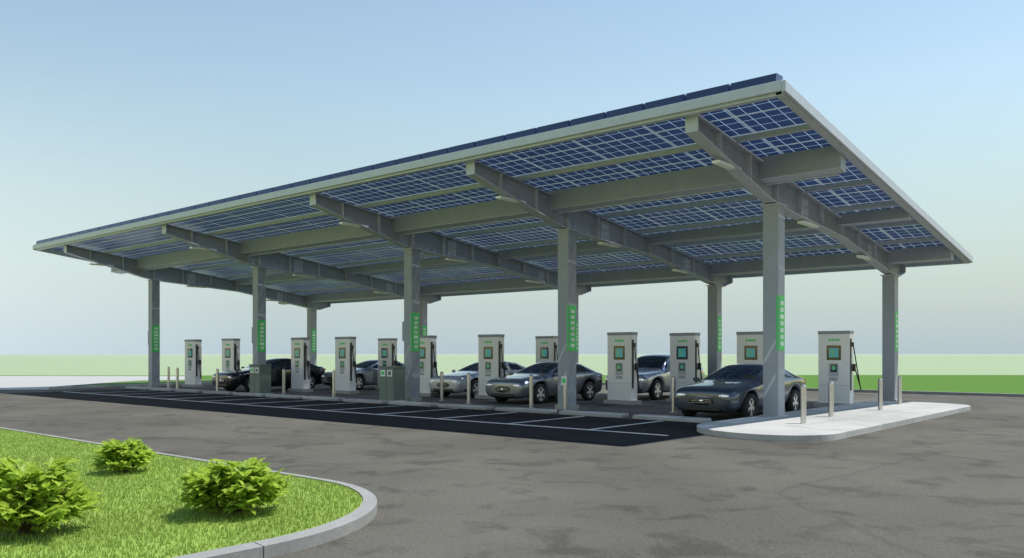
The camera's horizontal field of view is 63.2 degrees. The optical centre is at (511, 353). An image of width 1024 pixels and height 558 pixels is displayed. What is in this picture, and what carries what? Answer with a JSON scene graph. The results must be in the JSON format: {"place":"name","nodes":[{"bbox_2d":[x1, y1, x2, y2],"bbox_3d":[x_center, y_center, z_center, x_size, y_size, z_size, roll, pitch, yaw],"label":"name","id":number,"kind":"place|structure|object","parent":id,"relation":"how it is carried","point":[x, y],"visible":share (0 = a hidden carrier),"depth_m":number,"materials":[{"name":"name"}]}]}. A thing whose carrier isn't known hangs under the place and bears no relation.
{"place":"outdoors","nodes":[
{"label":"outdoors","id":0,"kind":"place"},
{"bbox_2d":[0,376,184,389],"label":"concrete road","id":1,"kind":"structure","parent":0,"point":[26,382],"depth_m":52.57,"materials":[{"name":"white concrete"}]},
{"bbox_2d":[49,379,212,389],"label":"concrete curb","id":2,"kind":"structure","parent":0,"point":[141,383],"depth_m":43.21,"materials":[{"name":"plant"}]},
{"bbox_2d":[0,428,361,557],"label":"lawn","id":3,"kind":"structure","parent":0,"point":[297,504],"depth_m":8.28,"materials":[{"name":"green plant"}]},
{"bbox_2d":[0,427,376,557],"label":"island","id":4,"kind":"structure","parent":0,"point":[364,513],"depth_m":7.75,"materials":[{"name":"plant"}]},
{"bbox_2d":[0,456,104,534],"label":"shrub","id":5,"kind":"object","parent":4,"relation":"on","point":[31,494],"visible":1,"depth_m":7.15,"materials":[{"name":"green plant"}]},
{"bbox_2d":[89,437,157,473],"bbox_3d":[-5.212,1.371,11.174,0.864,0.515,0.812,0,0,41],"label":"shrub","id":6,"kind":"object","parent":4,"relation":"on","point":[128,454],"visible":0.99,"depth_m":10.99,"materials":[{"name":"green plant"}]},
{"bbox_2d":[174,457,292,515],"bbox_3d":[-2.772,1.306,8.294,1.112,0.599,1.166,0,0,41],"label":"shrub","id":7,"kind":"object","parent":4,"relation":"on","point":[233,486],"visible":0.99,"depth_m":8.03,"materials":[{"name":"green plant"}]},
{"bbox_2d":[0,354,1023,393],"bbox_3d":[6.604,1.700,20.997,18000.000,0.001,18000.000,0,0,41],"label":"ground","id":8,"kind":"structure","parent":0,"point":[988,373],"depth_m":119.69,"materials":[{"name":"green plant"}]},
{"bbox_2d":[0,385,1023,557],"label":"asphalt yard","id":9,"kind":"structure","parent":8,"relation":"on","point":[950,486],"depth_m":10.96,"materials":[{"name":"grey asphalt"}]},
{"bbox_2d":[7,389,701,445],"bbox_3d":[-8.044,1.691,27.494,31.300,0.001,5.500,0,0,41],"label":"bay strip","id":10,"kind":"object","parent":9,"relation":"on","point":[672,429],"visible":0.8,"depth_m":22.06,"materials":[{"name":"black asphalt"}]},
{"bbox_2d":[73,390,667,435],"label":"bay lines","id":11,"kind":"object","parent":10,"relation":"on","point":[401,412],"visible":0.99,"depth_m":23.46,"materials":[{"name":"white paint"}]},
{"bbox_2d":[118,384,902,422],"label":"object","id":12,"kind":"structure","parent":9,"relation":"on","point":[648,405],"depth_m":29.45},
{"bbox_2d":[147,279,161,386],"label":"column","id":13,"kind":"structure","parent":12,"relation":"on","point":[153,332],"depth_m":42.06,"materials":[{"name":"metal"}]},
{"bbox_2d":[167,367,169,387],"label":"bollard","id":14,"kind":"object","parent":12,"relation":"on","point":[168,377],"visible":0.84,"depth_m":40.98,"materials":[{"name":"silver metal"}]},
{"bbox_2d":[176,368,178,388],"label":"bollard","id":15,"kind":"object","parent":12,"relation":"on","point":[177,378],"visible":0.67,"depth_m":38.49,"materials":[{"name":"silver metal"}]},
{"bbox_2d":[182,339,203,386],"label":"charger","id":16,"kind":"object","parent":12,"relation":"on","point":[193,362],"visible":0.99,"depth_m":42.17,"materials":[{"name":"metal"}]},
{"bbox_2d":[216,368,218,390],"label":"bollard","id":17,"kind":"object","parent":12,"relation":"on","point":[217,379],"visible":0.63,"depth_m":36.22,"materials":[{"name":"silver metal"}]},
{"bbox_2d":[219,338,242,389],"bbox_3d":[-13.361,0.490,39.694,1.327,2.420,0.540,0,0,38],"label":"charger","id":18,"kind":"object","parent":12,"relation":"on","point":[230,353],"visible":0.62,"depth_m":39.51,"materials":[{"name":"metal"}]},
{"bbox_2d":[251,266,267,363],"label":"column","id":19,"kind":"structure","parent":12,"relation":"on","point":[259,318],"depth_m":35.88,"materials":[{"name":"metal"}]},
{"bbox_2d":[249,364,272,393],"bbox_3d":[-10.284,1.065,34.023,0.840,1.270,0.640,0,0,41],"label":"service cabinet","id":20,"kind":"object","parent":12,"relation":"on","point":[260,378],"visible":0.94,"depth_m":33.80,"materials":[{"name":"metal"}]},
{"bbox_2d":[212,358,324,387],"bbox_3d":[-11.168,0.852,38.447,1.966,1.318,4.943,0,0,41],"label":"black sedan car","id":21,"kind":"object","parent":12,"relation":"on","point":[239,376],"visible":0.58,"depth_m":37.67,"materials":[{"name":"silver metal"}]},
{"bbox_2d":[213,367,325,391],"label":"car trim","id":22,"kind":"structure","parent":12,"relation":"on","point":[246,383],"depth_m":36.63,"materials":[{"name":"black rubber"}]},
{"bbox_2d":[281,369,285,393],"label":"bollard","id":23,"kind":"object","parent":12,"relation":"on","point":[283,381],"visible":0.93,"depth_m":35.06,"materials":[{"name":"silver metal"}]},
{"bbox_2d":[288,337,312,391],"bbox_3d":[-9.428,0.490,37.237,1.298,2.420,0.540,0,0,43],"label":"charger","id":24,"kind":"object","parent":12,"relation":"on","point":[300,364],"visible":1,"depth_m":37.01,"materials":[{"name":"metal"}]},
{"bbox_2d":[307,308,316,365],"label":"column","id":25,"kind":"structure","parent":12,"relation":"on","point":[312,323],"depth_m":49.35,"materials":[{"name":"metal"}]},
{"bbox_2d":[332,370,334,396],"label":"bollard","id":26,"kind":"object","parent":12,"relation":"on","point":[333,383],"visible":0.82,"depth_m":32.35,"materials":[{"name":"silver metal"}]},
{"bbox_2d":[335,337,358,393],"bbox_3d":[-7.022,0.490,35.441,1.388,2.420,0.540,0,0,41],"label":"charger","id":27,"kind":"object","parent":12,"relation":"on","point":[345,368],"visible":0.99,"depth_m":35.26,"materials":[{"name":"metal"}]},
{"bbox_2d":[322,367,377,389],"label":"car trim","id":28,"kind":"structure","parent":12,"relation":"on","point":[360,383],"depth_m":38.79,"materials":[{"name":"black rubber"}]},
{"bbox_2d":[321,359,403,385],"bbox_3d":[-6.889,0.892,40.444,1.872,1.255,4.708,0,0,41],"label":"silver sedan","id":29,"kind":"object","parent":12,"relation":"on","point":[366,373],"visible":0.29,"depth_m":39.39,"materials":[{"name":"silver metal"}]},
{"bbox_2d":[375,338,396,389],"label":"charger","id":30,"kind":"object","parent":12,"relation":"on","point":[387,351],"visible":0.49,"depth_m":38.96,"materials":[{"name":"metal"}]},
{"bbox_2d":[379,366,406,400],"bbox_3d":[-4.134,1.065,28.752,0.840,1.270,0.640,0,0,41],"label":"service cabinet","id":31,"kind":"object","parent":12,"relation":"on","point":[391,383],"visible":0.91,"depth_m":28.52,"materials":[{"name":"metal"}]},
{"bbox_2d":[402,248,421,401],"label":"column","id":32,"kind":"structure","parent":12,"relation":"on","point":[411,331],"depth_m":29.58,"materials":[{"name":"metal"}]},
{"bbox_2d":[125,386,710,422],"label":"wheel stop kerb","id":33,"kind":"structure","parent":12,"relation":"on","point":[607,414],"depth_m":25.64,"materials":[{"name":"concrete"}]},
{"bbox_2d":[420,302,428,335],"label":"column","id":34,"kind":"structure","parent":12,"relation":"on","point":[423,318],"depth_m":43.13,"materials":[{"name":"metal"}]},
{"bbox_2d":[420,335,439,396],"bbox_3d":[-3.415,0.490,33.143,1.357,2.420,0.540,0,0,40],"label":"charger","id":35,"kind":"object","parent":12,"relation":"on","point":[428,367],"visible":0.57,"depth_m":32.89,"materials":[{"name":"metal"}]},
{"bbox_2d":[439,372,444,400],"bbox_3d":[-2.524,1.173,29.940,0.220,1.054,0.220,0,0,41],"label":"bollard","id":36,"kind":"object","parent":12,"relation":"on","point":[441,386],"visible":0.94,"depth_m":29.89,"materials":[{"name":"silver metal"}]},
{"bbox_2d":[430,370,477,397],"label":"car trim","id":37,"kind":"structure","parent":12,"relation":"on","point":[474,387],"depth_m":31.90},
{"bbox_2d":[465,373,471,403],"bbox_3d":[-1.466,1.173,28.177,0.220,1.054,0.220,0,0,41],"label":"bollard","id":38,"kind":"object","parent":12,"relation":"on","point":[468,388],"visible":0.97,"depth_m":28.12,"materials":[{"name":"silver metal"}]},
{"bbox_2d":[429,361,525,392],"bbox_3d":[-1.118,0.892,33.654,1.872,1.255,4.708,0,0,41],"label":"car body","id":39,"kind":"object","parent":12,"relation":"on","point":[460,378],"visible":0.42,"depth_m":32.17,"materials":[{"name":"silver metal"}]},
{"bbox_2d":[475,334,504,398],"bbox_3d":[-0.726,0.490,31.233,1.327,2.420,0.540,0,0,39],"label":"charger","id":40,"kind":"object","parent":12,"relation":"on","point":[491,363],"visible":0.81,"depth_m":31.10,"materials":[{"name":"metal"}]},
{"bbox_2d":[528,374,534,407],"bbox_3d":[0.601,1.173,26.010,0.220,1.054,0.220,0,0,41],"label":"bollard","id":41,"kind":"object","parent":12,"relation":"on","point":[530,390],"visible":0.92,"depth_m":25.96,"materials":[{"name":"silver metal"}]},
{"bbox_2d":[485,361,602,398],"bbox_3d":[1.208,0.892,29.684,1.872,1.255,4.708,0,0,41],"label":"silver sedan","id":42,"kind":"object","parent":12,"relation":"on","point":[543,372],"visible":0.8,"depth_m":28.59,"materials":[{"name":"silver metal"}]},
{"bbox_2d":[487,372,602,403],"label":"silver sedan trim","id":43,"kind":"structure","parent":12,"relation":"on","point":[588,390],"depth_m":28.14,"materials":[{"name":"rubber"}]},
{"bbox_2d":[535,336,557,362],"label":"charger","id":44,"kind":"object","parent":12,"relation":"on","point":[546,348],"visible":0.38,"depth_m":33.89,"materials":[{"name":"metal"}]},
{"bbox_2d":[561,375,566,410],"bbox_3d":[1.581,1.173,24.709,0.220,1.054,0.220,0,0,41],"label":"bollard","id":45,"kind":"object","parent":12,"relation":"on","point":[564,380],"visible":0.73,"depth_m":24.66,"materials":[{"name":"silver metal"}]},
{"bbox_2d":[555,228,578,409],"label":"column","id":46,"kind":"structure","parent":12,"relation":"on","point":[567,302],"depth_m":25.08,"materials":[{"name":"metal"}]},
{"bbox_2d":[64,114,905,309],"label":"canopy beams","id":47,"kind":"structure","parent":46,"relation":"on","point":[714,142],"depth_m":28.42,"materials":[{"name":"grey metal"}]},
{"bbox_2d":[89,160,871,301],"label":"canopy services","id":48,"kind":"object","parent":47,"relation":"attached to","point":[298,265],"visible":0.95,"depth_m":27.33,"materials":[{"name":"grey metal"}]},
{"bbox_2d":[104,124,954,304],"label":"canopy purlins","id":49,"kind":"object","parent":47,"relation":"on","point":[821,161],"visible":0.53,"depth_m":27.77,"materials":[{"name":"grey metal"}]},
{"bbox_2d":[576,293,578,363],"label":"column","id":50,"kind":"structure","parent":12,"relation":"on","point":[577,327],"depth_m":36.97,"materials":[{"name":"metal"}]},
{"bbox_2d":[603,332,640,404],"bbox_3d":[3.761,0.490,28.039,1.297,2.420,0.540,0,0,43],"label":"charger","id":51,"kind":"object","parent":12,"relation":"on","point":[623,379],"visible":0.99,"depth_m":27.84,"materials":[{"name":"metal"}]},
{"bbox_2d":[605,368,669,399],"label":"silver suv trim","id":52,"kind":"structure","parent":12,"relation":"on","point":[655,391],"depth_m":30.17,"materials":[{"name":"rubber"}]},
{"bbox_2d":[605,354,704,393],"bbox_3d":[5.515,0.732,31.942,1.912,1.476,4.634,0,0,41],"label":"silver suv","id":53,"kind":"object","parent":12,"relation":"on","point":[651,367],"visible":0.49,"depth_m":30.85,"materials":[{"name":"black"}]},
{"bbox_2d":[670,376,677,412],"bbox_3d":[4.658,1.173,23.982,0.220,1.054,0.220,0,0,41],"label":"bollard","id":54,"kind":"object","parent":12,"relation":"on","point":[673,392],"visible":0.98,"depth_m":23.92,"materials":[{"name":"silver metal"}]},
{"bbox_2d":[666,333,701,401],"bbox_3d":[6.051,0.490,28.843,1.328,2.420,0.540,0,0,43],"label":"charger","id":55,"kind":"object","parent":12,"relation":"on","point":[685,366],"visible":0.77,"depth_m":28.71,"materials":[{"name":"metal"}]},
{"bbox_2d":[706,285,723,375],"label":"column","id":56,"kind":"structure","parent":12,"relation":"on","point":[714,328],"depth_m":32.36,"materials":[{"name":"metal"}]},
{"bbox_2d":[33,79,972,303],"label":"canopy fascia","id":57,"kind":"structure","parent":56,"relation":"on","point":[792,98],"depth_m":21.62,"materials":[{"name":"white metal"}]},
{"bbox_2d":[36,73,782,243],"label":"upstand modules","id":58,"kind":"object","parent":57,"relation":"on","point":[687,96],"visible":0.71,"depth_m":21.33,"materials":[{"name":"blue"}]},
{"bbox_2d":[52,98,955,294],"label":"solar roof","id":59,"kind":"structure","parent":57,"relation":"on","point":[769,109],"depth_m":26.17,"materials":[{"name":"blue glass"}]},
{"bbox_2d":[674,363,805,412],"bbox_3d":[6.329,0.892,22.858,1.872,1.255,4.708,0,0,41],"label":"slate sedan","id":60,"kind":"object","parent":12,"relation":"on","point":[736,383],"visible":0.73,"depth_m":21.53,"materials":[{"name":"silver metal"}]},
{"bbox_2d":[676,377,805,417],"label":"slate sedan trim","id":61,"kind":"structure","parent":12,"relation":"on","point":[749,407],"depth_m":21.22,"materials":[{"name":"black rubber"}]},
{"bbox_2d":[736,331,762,363],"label":"charger","id":62,"kind":"object","parent":12,"relation":"on","point":[749,347],"visible":0.34,"depth_m":27.14,"materials":[{"name":"metal"}]},
{"bbox_2d":[814,331,860,406],"bbox_3d":[10.351,0.490,26.346,1.387,2.420,0.540,0,0,40],"label":"charger","id":63,"kind":"object","parent":12,"relation":"on","point":[837,367],"visible":1,"depth_m":26.21,"materials":[{"name":"metal"}]},
{"bbox_2d":[697,401,970,441],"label":"island","id":64,"kind":"structure","parent":9,"relation":"on","point":[852,420],"depth_m":19.21,"materials":[{"name":"concrete"}]},
{"bbox_2d":[760,203,787,416],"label":"column","id":65,"kind":"structure","parent":64,"relation":"on","point":[773,309],"depth_m":20.85,"materials":[{"name":"metal"}]},
{"bbox_2d":[801,385,805,423],"bbox_3d":[6.546,1.198,18.702,0.220,1.004,0.220,0,0,41],"label":"bollard","id":66,"kind":"object","parent":64,"relation":"on","point":[803,404],"visible":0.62,"depth_m":18.65,"materials":[{"name":"silver metal"}]},
{"bbox_2d":[828,382,833,416],"bbox_3d":[7.955,1.198,20.760,0.220,1.004,0.220,0,0,41],"label":"bollard","id":67,"kind":"object","parent":64,"relation":"on","point":[830,399],"visible":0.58,"depth_m":20.71,"materials":[{"name":"silver metal"}]},
{"bbox_2d":[878,379,882,409],"bbox_3d":[10.282,1.198,23.244,0.220,1.004,0.220,0,0,41],"label":"bollard","id":68,"kind":"object","parent":64,"relation":"on","point":[880,394],"visible":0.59,"depth_m":23.20,"materials":[{"name":"silver metal"}]},
{"bbox_2d":[880,274,899,400],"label":"column","id":69,"kind":"structure","parent":64,"relation":"on","point":[889,329],"depth_m":28.13,"materials":[{"name":"metal"}]},
{"bbox_2d":[897,376,901,403],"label":"bollard","id":70,"kind":"object","parent":64,"relation":"on","point":[899,389],"visible":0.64,"depth_m":25.78,"materials":[{"name":"silver metal"}]},
{"bbox_2d":[0,207,1023,353],"bbox_3d":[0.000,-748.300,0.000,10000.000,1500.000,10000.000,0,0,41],"label":"horizon haze","id":71,"kind":"object","parent":8,"relation":"on","point":[53,304],"visible":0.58,"depth_m":4605.91,"materials":[{"name":"white"}]},
{"bbox_2d":[602,382,1023,396],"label":"kerb","id":72,"kind":"structure","parent":8,"relation":"on","point":[944,393],"depth_m":34.37,"materials":[{"name":"concrete"}]},
{"bbox_2d":[0,0,1023,228],"label":"sky","id":73,"kind":"structure","parent":0,"point":[131,108],"materials":[{"name":"blue"}]}
]}

